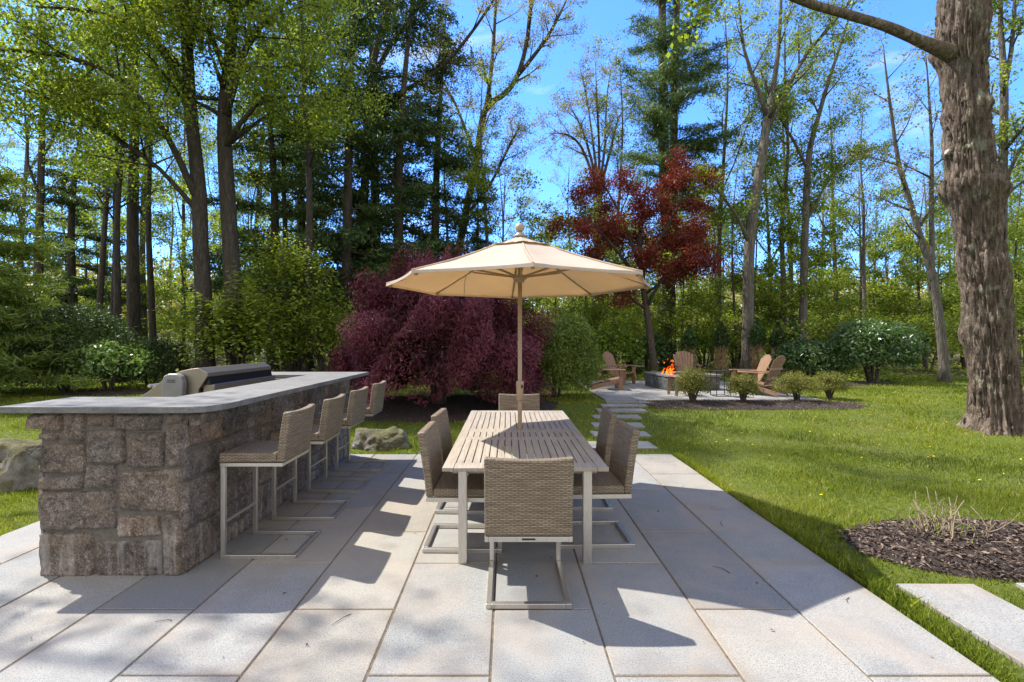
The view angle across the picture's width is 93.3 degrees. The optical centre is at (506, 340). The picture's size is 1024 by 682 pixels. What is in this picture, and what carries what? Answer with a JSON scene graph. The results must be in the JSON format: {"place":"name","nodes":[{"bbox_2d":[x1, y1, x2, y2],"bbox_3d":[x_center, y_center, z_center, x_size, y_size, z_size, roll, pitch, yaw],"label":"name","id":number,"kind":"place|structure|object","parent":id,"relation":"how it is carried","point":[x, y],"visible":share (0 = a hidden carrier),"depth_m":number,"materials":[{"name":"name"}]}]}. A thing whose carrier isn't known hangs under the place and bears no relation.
{"place":"outdoors","nodes":[
{"label":"outdoors","id":0,"kind":"place"},
{"bbox_2d":[0,454,999,681],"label":"patio","id":1,"kind":"structure","parent":0,"point":[649,621],"depth_m":2.99,"materials":[{"name":"stone"}]},
{"bbox_2d":[0,372,368,576],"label":"stone bar","id":2,"kind":"object","parent":1,"relation":"on","point":[128,485],"visible":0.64,"depth_m":3.41,"materials":[{"name":"grey stone"}]},
{"bbox_2d":[141,362,274,396],"bbox_3d":[-3.346,0.960,5.463,0.793,1.379,1.424,0,0,0],"label":"gas grill","id":3,"kind":"object","parent":2,"relation":"on","point":[192,381],"visible":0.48,"depth_m":4.89,"materials":[{"name":"silver metal"}]},
{"bbox_2d":[219,404,320,558],"bbox_3d":[-1.890,1.093,3.901,0.585,1.114,0.496,0,0,0],"label":"bar stool","id":4,"kind":"object","parent":1,"relation":"on","point":[292,443],"visible":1,"depth_m":3.71,"materials":[{"name":"wicker"}]},
{"bbox_2d":[270,394,349,520],"bbox_3d":[-1.890,1.093,4.689,0.585,1.114,0.496,0,0,-1],"label":"bar stool","id":5,"kind":"object","parent":1,"relation":"on","point":[328,428],"visible":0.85,"depth_m":4.53,"materials":[{"name":"wicker"}]},
{"bbox_2d":[307,386,371,492],"bbox_3d":[-1.890,1.093,5.487,0.585,1.114,0.496,0,0,1],"label":"bar stool","id":6,"kind":"object","parent":1,"relation":"on","point":[354,415],"visible":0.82,"depth_m":5.32,"materials":[{"name":"wicker"}]},
{"bbox_2d":[335,380,389,471],"bbox_3d":[-1.890,1.093,6.339,0.585,1.114,0.496,0,0,-1],"label":"bar stool","id":7,"kind":"object","parent":1,"relation":"on","point":[374,407],"visible":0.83,"depth_m":6.18,"materials":[{"name":"wicker"}]},
{"bbox_2d":[417,421,501,552],"bbox_3d":[-0.366,1.181,4.020,0.682,0.939,0.550,0,0,1],"label":"dining chair","id":8,"kind":"object","parent":1,"relation":"on","point":[440,486],"visible":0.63,"depth_m":3.79,"materials":[{"name":"wicker"}]},
{"bbox_2d":[431,408,497,514],"bbox_3d":[-0.386,1.181,4.861,0.682,0.939,0.550,0,0,3],"label":"dining chair","id":9,"kind":"object","parent":1,"relation":"on","point":[440,418],"visible":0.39,"depth_m":4.74,"materials":[{"name":"wicker"}]},
{"bbox_2d":[386,223,649,456],"bbox_3d":[0.135,0.214,5.010,2.541,2.872,2.541,0,0,-25],"label":"parasol","id":10,"kind":"object","parent":1,"relation":"on","point":[520,265],"visible":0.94,"depth_m":5.01,"materials":[{"name":"canvas"},{"name":"wood"}]},
{"bbox_2d":[499,394,541,453],"bbox_3d":[0.165,1.181,6.226,0.550,0.939,0.682,0,0,0],"label":"dining chair","id":11,"kind":"object","parent":1,"relation":"on","point":[509,402],"visible":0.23,"depth_m":6.48,"materials":[{"name":"wicker"}]},
{"bbox_2d":[442,411,608,563],"bbox_3d":[0.135,1.285,4.950,1.210,0.730,2.900,0,0,0],"label":"dining table","id":12,"kind":"object","parent":1,"relation":"on","point":[557,434],"visible":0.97,"depth_m":4.14,"materials":[{"name":"brown wood"}]},
{"bbox_2d":[484,457,573,608],"bbox_3d":[0.135,1.181,3.259,0.550,0.939,0.682,0,0,0],"label":"dining chair","id":13,"kind":"object","parent":1,"relation":"on","point":[528,500],"visible":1,"depth_m":2.97,"materials":[{"name":"wicker"}]},
{"bbox_2d":[547,407,616,510],"bbox_3d":[0.746,1.181,4.950,0.682,0.939,0.550,0,0,2],"label":"dining chair","id":14,"kind":"object","parent":1,"relation":"on","point":[607,422],"visible":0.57,"depth_m":4.74,"materials":[{"name":"wicker"}]},
{"bbox_2d":[561,420,639,548],"bbox_3d":[0.726,1.181,4.100,0.682,0.939,0.550,0,0,-1],"label":"dining chair","id":15,"kind":"object","parent":1,"relation":"on","point":[615,481],"visible":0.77,"depth_m":3.90,"materials":[{"name":"wicker"}]},
{"bbox_2d":[0,316,1023,681],"bbox_3d":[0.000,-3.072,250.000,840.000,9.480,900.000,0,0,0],"label":"ground","id":16,"kind":"structure","parent":0,"point":[754,458],"depth_m":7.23,"materials":[{"name":"plant"}]},
{"bbox_2d":[0,438,41,492],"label":"boulder","id":17,"kind":"object","parent":16,"relation":"on","point":[19,462],"visible":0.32,"depth_m":5.43,"materials":[{"name":"beige stone"}]},
{"bbox_2d":[0,4,112,352],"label":"woodland tree","id":18,"kind":"object","parent":16,"relation":"on","point":[25,170],"visible":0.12,"depth_m":26.01,"materials":[{"name":"green plant"}]},
{"bbox_2d":[0,165,125,396],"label":"young pine","id":19,"kind":"object","parent":16,"relation":"on","point":[14,294],"visible":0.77,"depth_m":13.19,"materials":[{"name":"green plant"}]},
{"bbox_2d":[0,0,126,313],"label":"woodland tree","id":20,"kind":"object","parent":16,"relation":"on","point":[40,196],"visible":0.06,"depth_m":20.98,"materials":[{"name":"green plant"}]},
{"bbox_2d":[0,298,152,391],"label":"yew shrub","id":21,"kind":"object","parent":16,"relation":"on","point":[69,317],"visible":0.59,"depth_m":13.55,"materials":[{"name":"green plant"}]},
{"bbox_2d":[0,72,161,315],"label":"hemlock","id":22,"kind":"object","parent":16,"relation":"on","point":[71,201],"visible":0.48,"depth_m":22.68,"materials":[{"name":"green plant"}]},
{"bbox_2d":[25,0,172,374],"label":"woodland tree","id":23,"kind":"object","parent":16,"relation":"on","point":[101,280],"visible":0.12,"depth_m":20.16,"materials":[{"name":"green plant"}]},
{"bbox_2d":[50,389,148,395],"bbox_3d":[-11.001,1.434,13.395,3.202,0.120,1.610,0,0,0],"label":"rhododendron bed","id":24,"kind":"object","parent":16,"relation":"on","point":[115,392],"visible":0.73,"depth_m":13.05,"materials":[{"name":"brown soil"}]},
{"bbox_2d":[53,339,158,390],"bbox_3d":[-11.173,0.718,13.504,2.410,1.565,2.022,0,0,-35],"label":"rhododendron","id":25,"kind":"object","parent":24,"relation":"on","point":[110,358],"visible":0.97,"depth_m":13.25,"materials":[{"name":"green plant"}]},
{"bbox_2d":[78,0,147,378],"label":"woodland tree","id":26,"kind":"object","parent":16,"relation":"on","point":[133,300],"visible":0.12,"depth_m":18.32,"materials":[{"name":"brown plant"}]},
{"bbox_2d":[15,3,220,338],"bbox_3d":[-18.462,-10.034,24.949,7.872,22.798,8.670,0,1,-22],"label":"woodland tree","id":27,"kind":"object","parent":16,"relation":"on","point":[142,250],"visible":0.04,"depth_m":24.76,"materials":[{"name":"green plant"}]},
{"bbox_2d":[51,4,187,381],"bbox_3d":[-14.708,-6.187,17.703,4.682,15.527,4.280,1,-3,-3],"label":"woodland tree","id":28,"kind":"object","parent":16,"relation":"on","point":[89,191],"visible":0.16,"depth_m":17.57,"materials":[{"name":"green plant"}]},
{"bbox_2d":[44,153,213,341],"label":"sapling","id":29,"kind":"object","parent":16,"relation":"on","point":[123,222],"visible":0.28,"depth_m":25.00,"materials":[{"name":"green plant"}]},
{"bbox_2d":[55,0,217,382],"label":"woodland tree","id":30,"kind":"object","parent":16,"relation":"on","point":[117,281],"visible":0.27,"depth_m":16.66,"materials":[{"name":"green plant"}]},
{"bbox_2d":[0,0,289,367],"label":"maple tree","id":31,"kind":"object","parent":16,"relation":"on","point":[62,89],"visible":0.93,"depth_m":13.21,"materials":[{"name":"green plant"}]},
{"bbox_2d":[105,336,194,385],"bbox_3d":[-11.373,0.663,15.267,3.022,1.675,2.273,0,0,0],"label":"yew shrub","id":32,"kind":"object","parent":16,"relation":"on","point":[164,352],"visible":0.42,"depth_m":15.05,"materials":[{"name":"green plant"}]},
{"bbox_2d":[73,0,241,375],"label":"woodland tree","id":33,"kind":"object","parent":16,"relation":"on","point":[151,293],"visible":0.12,"depth_m":19.91,"materials":[{"name":"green plant"}]},
{"bbox_2d":[127,41,232,345],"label":"woodland tree","id":34,"kind":"object","parent":16,"relation":"on","point":[182,217],"visible":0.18,"depth_m":36.51,"materials":[{"name":"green plant"}]},
{"bbox_2d":[123,205,252,349],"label":"sapling","id":35,"kind":"object","parent":16,"relation":"on","point":[164,221],"visible":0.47,"depth_m":23.30,"materials":[{"name":"green plant"}]},
{"bbox_2d":[152,205,242,340],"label":"sapling","id":36,"kind":"object","parent":16,"relation":"on","point":[181,246],"visible":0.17,"depth_m":31.85,"materials":[{"name":"green plant"}]},
{"bbox_2d":[147,261,310,370],"bbox_3d":[-8.663,-0.390,15.052,4.388,3.829,3.421,0,0,0],"label":"viburnum","id":37,"kind":"object","parent":16,"relation":"on","point":[247,336],"visible":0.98,"depth_m":14.59,"materials":[{"name":"green plant"}]},
{"bbox_2d":[96,0,406,365],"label":"maple tree","id":38,"kind":"object","parent":16,"relation":"on","point":[227,135],"visible":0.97,"depth_m":14.35,"materials":[{"name":"green plant"}]},
{"bbox_2d":[172,3,366,371],"bbox_3d":[-9.617,-6.462,21.287,7.725,16.127,6.917,0,0,-22],"label":"hemlock","id":39,"kind":"object","parent":16,"relation":"on","point":[247,204],"visible":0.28,"depth_m":20.27,"materials":[{"name":"green plant"}]},
{"bbox_2d":[212,2,334,348],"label":"woodland tree","id":40,"kind":"object","parent":16,"relation":"on","point":[282,166],"visible":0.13,"depth_m":20.28,"materials":[{"name":"green plant"}]},
{"bbox_2d":[178,0,376,371],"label":"woodland tree","id":41,"kind":"object","parent":16,"relation":"on","point":[309,158],"visible":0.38,"depth_m":16.71,"materials":[{"name":"green plant"}]},
{"bbox_2d":[190,2,376,367],"bbox_3d":[-10.912,-8.098,24.280,8.301,19.352,9.270,0,0,-30],"label":"hemlock","id":42,"kind":"object","parent":16,"relation":"on","point":[298,202],"visible":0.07,"depth_m":23.25,"materials":[{"name":"green plant"}]},
{"bbox_2d":[221,224,351,371],"bbox_3d":[-7.484,-1.255,16.703,4.475,5.509,3.299,0,0,0],"label":"viburnum","id":43,"kind":"object","parent":16,"relation":"on","point":[292,301],"visible":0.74,"depth_m":16.51,"materials":[{"name":"green plant"}]},
{"bbox_2d":[274,294,372,371],"bbox_3d":[-6.300,-0.046,16.575,3.806,3.151,2.842,0,0,0],"label":"viburnum","id":44,"kind":"object","parent":16,"relation":"on","point":[318,344],"visible":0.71,"depth_m":16.25,"materials":[{"name":"green plant"}]},
{"bbox_2d":[212,0,440,371],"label":"hemlock","id":45,"kind":"object","parent":16,"relation":"on","point":[349,201],"visible":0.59,"depth_m":19.80,"materials":[{"name":"green plant"}]},
{"bbox_2d":[281,0,452,358],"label":"hemlock","id":46,"kind":"object","parent":16,"relation":"on","point":[369,168],"visible":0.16,"depth_m":23.98,"materials":[{"name":"green plant"}]},
{"bbox_2d":[268,0,484,368],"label":"hemlock","id":47,"kind":"object","parent":16,"relation":"on","point":[407,121],"visible":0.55,"depth_m":21.91,"materials":[{"name":"green plant"}]},
{"bbox_2d":[351,426,410,451],"bbox_3d":[-1.995,1.601,7.631,0.950,0.482,0.719,0,0,34],"label":"boulder","id":48,"kind":"object","parent":16,"relation":"on","point":[384,440],"visible":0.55,"depth_m":7.45,"materials":[{"name":"beige stone"}]},
{"bbox_2d":[303,0,516,310],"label":"deciduous tree","id":49,"kind":"object","parent":16,"relation":"on","point":[375,54],"visible":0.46,"depth_m":23.03,"materials":[{"name":"green plant"}]},
{"bbox_2d":[348,2,500,359],"bbox_3d":[-3.837,-7.812,23.523,8.961,18.707,8.024,0,0,-34],"label":"hemlock","id":50,"kind":"object","parent":16,"relation":"on","point":[438,78],"visible":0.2,"depth_m":23.88,"materials":[{"name":"green plant"}]},
{"bbox_2d":[364,395,556,422],"bbox_3d":[-1.600,1.507,11.202,5.842,0.214,3.805,0,0,0],"label":"maple bed","id":51,"kind":"object","parent":16,"relation":"on","point":[403,415],"visible":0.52,"depth_m":10.52,"materials":[{"name":"brown soil"}]},
{"bbox_2d":[324,239,560,407],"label":"weeping maple","id":52,"kind":"object","parent":51,"relation":"on","point":[427,326],"visible":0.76,"depth_m":9.80,"materials":[{"name":"purple plant"}]},
{"bbox_2d":[430,39,538,363],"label":"woodland tree","id":53,"kind":"object","parent":16,"relation":"on","point":[494,136],"visible":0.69,"depth_m":24.11,"materials":[{"name":"green plant"}]},
{"bbox_2d":[398,0,591,254],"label":"deciduous tree","id":54,"kind":"object","parent":16,"relation":"on","point":[522,67],"visible":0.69,"depth_m":26.89,"materials":[{"name":"green plant"}]},
{"bbox_2d":[445,161,569,335],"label":"sapling","id":55,"kind":"object","parent":16,"relation":"on","point":[475,179],"visible":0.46,"depth_m":23.36,"materials":[{"name":"green plant"}]},
{"bbox_2d":[1,251,1023,351],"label":"woods","id":56,"kind":"object","parent":16,"relation":"on","point":[78,273],"visible":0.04,"depth_m":54.96,"materials":[{"name":"green plant"}]},
{"bbox_2d":[13,349,1023,381],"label":"ground cover","id":57,"kind":"object","parent":16,"relation":"on","point":[856,376],"visible":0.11,"depth_m":20.31,"materials":[{"name":"green plant"}]},
{"bbox_2d":[522,312,608,397],"bbox_3d":[1.347,0.371,12.566,2.599,2.285,2.430,0,0,0],"label":"yew shrub","id":58,"kind":"object","parent":16,"relation":"on","point":[571,337],"visible":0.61,"depth_m":11.86,"materials":[{"name":"green plant"}]},
{"bbox_2d":[529,39,644,348],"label":"deciduous tree","id":59,"kind":"object","parent":16,"relation":"on","point":[582,133],"visible":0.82,"depth_m":27.79,"materials":[{"name":"grey plant"}]},
{"bbox_2d":[545,200,665,359],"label":"sapling","id":60,"kind":"object","parent":16,"relation":"on","point":[598,319],"visible":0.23,"depth_m":21.87,"materials":[{"name":"green plant"}]},
{"bbox_2d":[588,318,651,374],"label":"understorey shrub","id":61,"kind":"object","parent":16,"relation":"on","point":[613,344],"visible":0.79,"depth_m":19.49,"materials":[{"name":"green plant"}]},
{"bbox_2d":[574,24,669,362],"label":"woodland tree","id":62,"kind":"object","parent":16,"relation":"on","point":[647,148],"visible":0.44,"depth_m":26.60,"materials":[{"name":"green plant"}]},
{"bbox_2d":[538,144,733,371],"bbox_3d":[4.924,-3.127,19.764,7.756,9.477,5.122,0,0,0],"label":"red maple","id":63,"kind":"object","parent":16,"relation":"on","point":[611,234],"visible":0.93,"depth_m":19.11,"materials":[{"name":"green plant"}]},
{"bbox_2d":[617,331,679,371],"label":"understorey shrub","id":64,"kind":"object","parent":16,"relation":"on","point":[659,350],"visible":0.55,"depth_m":21.16,"materials":[{"name":"green plant"}]},
{"bbox_2d":[601,0,741,367],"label":"white pine","id":65,"kind":"object","parent":16,"relation":"on","point":[662,116],"visible":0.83,"depth_m":22.91,"materials":[{"name":"green plant"}]},
{"bbox_2d":[635,223,746,366],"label":"sapling","id":66,"kind":"object","parent":16,"relation":"on","point":[681,316],"visible":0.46,"depth_m":21.84,"materials":[{"name":"green plant"}]},
{"bbox_2d":[583,387,825,400],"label":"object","id":67,"kind":"object","parent":16,"relation":"on","point":[667,400],"visible":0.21,"depth_m":11.75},
{"bbox_2d":[576,380,822,399],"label":"fire terrace","id":68,"kind":"structure","parent":67,"relation":"on","point":[639,390],"depth_m":12.96,"materials":[{"name":"stone"}]},
{"bbox_2d":[644,371,721,390],"bbox_3d":[5.350,1.220,14.850,1.680,0.471,1.680,0,0,-8],"label":"fire pit","id":69,"kind":"object","parent":68,"relation":"on","point":[658,379],"visible":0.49,"depth_m":14.42,"materials":[{"name":"stone"}]},
{"bbox_2d":[669,318,740,370],"bbox_3d":[8.839,0.184,22.125,3.136,2.481,2.613,0,0,0],"label":"understorey shrub","id":70,"kind":"object","parent":16,"relation":"on","point":[705,346],"visible":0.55,"depth_m":21.70,"materials":[{"name":"green plant"}]},
{"bbox_2d":[669,0,797,365],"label":"woodland tree","id":71,"kind":"object","parent":16,"relation":"on","point":[725,155],"visible":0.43,"depth_m":24.94,"materials":[{"name":"green plant"}]},
{"bbox_2d":[676,194,823,364],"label":"sapling","id":72,"kind":"object","parent":16,"relation":"on","point":[736,253],"visible":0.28,"depth_m":24.45,"materials":[{"name":"green plant"}]},
{"bbox_2d":[641,400,866,409],"bbox_3d":[5.597,1.472,11.151,5.512,0.130,1.242,0,0,0],"label":"shrub bed","id":73,"kind":"object","parent":16,"relation":"on","point":[759,406],"visible":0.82,"depth_m":10.87,"materials":[{"name":"brown soil"}]},
{"bbox_2d":[669,365,715,401],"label":"spirea shrub","id":74,"kind":"object","parent":73,"relation":"on","point":[691,383],"visible":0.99,"depth_m":11.14,"materials":[{"name":"green plant"}]},
{"bbox_2d":[725,371,763,401],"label":"spirea shrub","id":75,"kind":"object","parent":73,"relation":"on","point":[744,386],"visible":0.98,"depth_m":11.16,"materials":[{"name":"green plant"}]},
{"bbox_2d":[771,370,824,400],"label":"spirea shrub","id":76,"kind":"object","parent":73,"relation":"on","point":[796,385],"visible":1,"depth_m":11.60,"materials":[{"name":"green plant"}]},
{"bbox_2d":[677,149,832,368],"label":"sapling","id":77,"kind":"object","parent":16,"relation":"on","point":[708,307],"visible":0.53,"depth_m":22.08,"materials":[{"name":"green plant"}]},
{"bbox_2d":[670,0,872,375],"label":"deciduous tree","id":78,"kind":"object","parent":16,"relation":"on","point":[770,112],"visible":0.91,"depth_m":19.79,"materials":[{"name":"brown plant"}]},
{"bbox_2d":[716,41,838,354],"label":"woodland tree","id":79,"kind":"object","parent":16,"relation":"on","point":[768,245],"visible":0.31,"depth_m":24.62,"materials":[{"name":"green plant"}]},
{"bbox_2d":[730,23,842,324],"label":"woodland tree","id":80,"kind":"object","parent":16,"relation":"on","point":[806,110],"visible":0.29,"depth_m":25.88,"materials":[{"name":"green plant"}]},
{"bbox_2d":[726,0,878,350],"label":"woodland tree","id":81,"kind":"object","parent":16,"relation":"on","point":[784,54],"visible":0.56,"depth_m":23.45,"materials":[{"name":"green plant"}]},
{"bbox_2d":[711,136,894,369],"bbox_3d":[12.985,-3.710,22.666,6.267,10.510,7.470,0,0,-17],"label":"sapling","id":82,"kind":"object","parent":16,"relation":"on","point":[781,215],"visible":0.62,"depth_m":21.89,"materials":[{"name":"green plant"}]},
{"bbox_2d":[736,190,870,332],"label":"sapling","id":83,"kind":"object","parent":16,"relation":"on","point":[811,287],"visible":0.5,"depth_m":23.09,"materials":[{"name":"green plant"}]},
{"bbox_2d":[744,0,900,371],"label":"deciduous tree","id":84,"kind":"object","parent":16,"relation":"on","point":[803,304],"visible":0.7,"depth_m":21.93,"materials":[{"name":"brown plant"}]},
{"bbox_2d":[810,370,856,399],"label":"spirea shrub","id":85,"kind":"object","parent":16,"relation":"on","point":[832,383],"visible":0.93,"depth_m":11.91,"materials":[{"name":"green plant"}]},
{"bbox_2d":[772,380,896,385],"bbox_3d":[10.900,1.431,16.597,5.000,0.134,2.215,0,0,0],"label":"evergreen bed","id":86,"kind":"object","parent":16,"relation":"on","point":[860,383],"visible":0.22,"depth_m":15.98,"materials":[{"name":"brown soil"}]},
{"bbox_2d":[765,336,854,379],"bbox_3d":[10.610,0.666,17.114,2.991,1.670,2.200,0,0,0],"label":"rhododendron","id":87,"kind":"object","parent":86,"relation":"on","point":[810,358],"visible":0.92,"depth_m":16.60,"materials":[{"name":"green plant"}]},
{"bbox_2d":[814,317,932,381],"bbox_3d":[12.543,0.341,16.839,3.844,2.353,2.753,0,0,0],"label":"rhododendron","id":88,"kind":"object","parent":86,"relation":"on","point":[867,343],"visible":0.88,"depth_m":16.25,"materials":[{"name":"green plant"}]},
{"bbox_2d":[662,0,1023,436],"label":"old maple","id":89,"kind":"object","parent":16,"relation":"on","point":[974,189],"visible":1,"depth_m":8.50,"materials":[{"name":"brown plant"}]},
{"bbox_2d":[764,0,940,317],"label":"woodland tree","id":90,"kind":"object","parent":16,"relation":"on","point":[834,264],"visible":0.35,"depth_m":29.70,"materials":[{"name":"green plant"}]},
{"bbox_2d":[788,185,936,333],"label":"sapling","id":91,"kind":"object","parent":16,"relation":"on","point":[853,278],"visible":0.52,"depth_m":28.24,"materials":[{"name":"green plant"}]},
{"bbox_2d":[812,76,919,365],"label":"woodland tree","id":92,"kind":"object","parent":16,"relation":"on","point":[863,237],"visible":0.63,"depth_m":24.78,"materials":[{"name":"green plant"}]},
{"bbox_2d":[851,250,946,333],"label":"sapling","id":93,"kind":"object","parent":16,"relation":"on","point":[900,262],"visible":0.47,"depth_m":27.38,"materials":[{"name":"green plant"}]},
{"bbox_2d":[834,13,996,382],"bbox_3d":[14.388,-4.852,17.140,4.618,12.925,2.942,0,0,0],"label":"deciduous tree","id":94,"kind":"object","parent":16,"relation":"on","point":[944,375],"visible":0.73,"depth_m":16.97,"materials":[{"name":"brown plant"}]},
{"bbox_2d":[886,310,964,370],"bbox_3d":[19.248,0.001,21.952,3.908,2.863,3.114,0,0,-30],"label":"understorey shrub","id":95,"kind":"object","parent":16,"relation":"on","point":[933,339],"visible":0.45,"depth_m":21.70,"materials":[{"name":"green plant"}]},
{"bbox_2d":[837,175,1023,348],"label":"sapling","id":96,"kind":"object","parent":16,"relation":"on","point":[901,239],"visible":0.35,"depth_m":26.91,"materials":[{"name":"green plant"}]},
{"bbox_2d":[838,516,1023,582],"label":"mulch bed","id":97,"kind":"object","parent":16,"relation":"on","point":[962,572],"visible":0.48,"depth_m":3.69,"materials":[{"name":"brown wood"}]},
{"bbox_2d":[889,489,1020,542],"bbox_3d":[3.641,1.471,3.981,0.690,0.449,0.672,0,0,-22],"label":"dormant shrub","id":98,"kind":"object","parent":97,"relation":"on","point":[942,527],"visible":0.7,"depth_m":3.98,"materials":[{"name":"beige plant"}]},
{"bbox_2d":[896,584,1023,668],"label":"path slab","id":99,"kind":"structure","parent":16,"relation":"on","point":[997,622],"depth_m":2.92,"materials":[{"name":"stone"}]},
{"bbox_2d":[903,206,1023,354],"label":"sapling","id":100,"kind":"object","parent":16,"relation":"on","point":[950,236],"visible":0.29,"depth_m":22.35,"materials":[{"name":"green plant"}]},
{"bbox_2d":[938,155,1023,359],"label":"sapling","id":101,"kind":"object","parent":16,"relation":"on","point":[1015,196],"visible":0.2,"depth_m":24.55,"materials":[{"name":"green plant"}]},
{"bbox_2d":[988,0,1023,243],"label":"deciduous tree","id":102,"kind":"object","parent":16,"relation":"on","point":[1004,141],"visible":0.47,"depth_m":15.39,"materials":[{"name":"green plant"}]},
{"bbox_2d":[0,0,1023,311],"label":"sky","id":103,"kind":"structure","parent":0,"point":[604,16],"materials":[{"name":"blue"}]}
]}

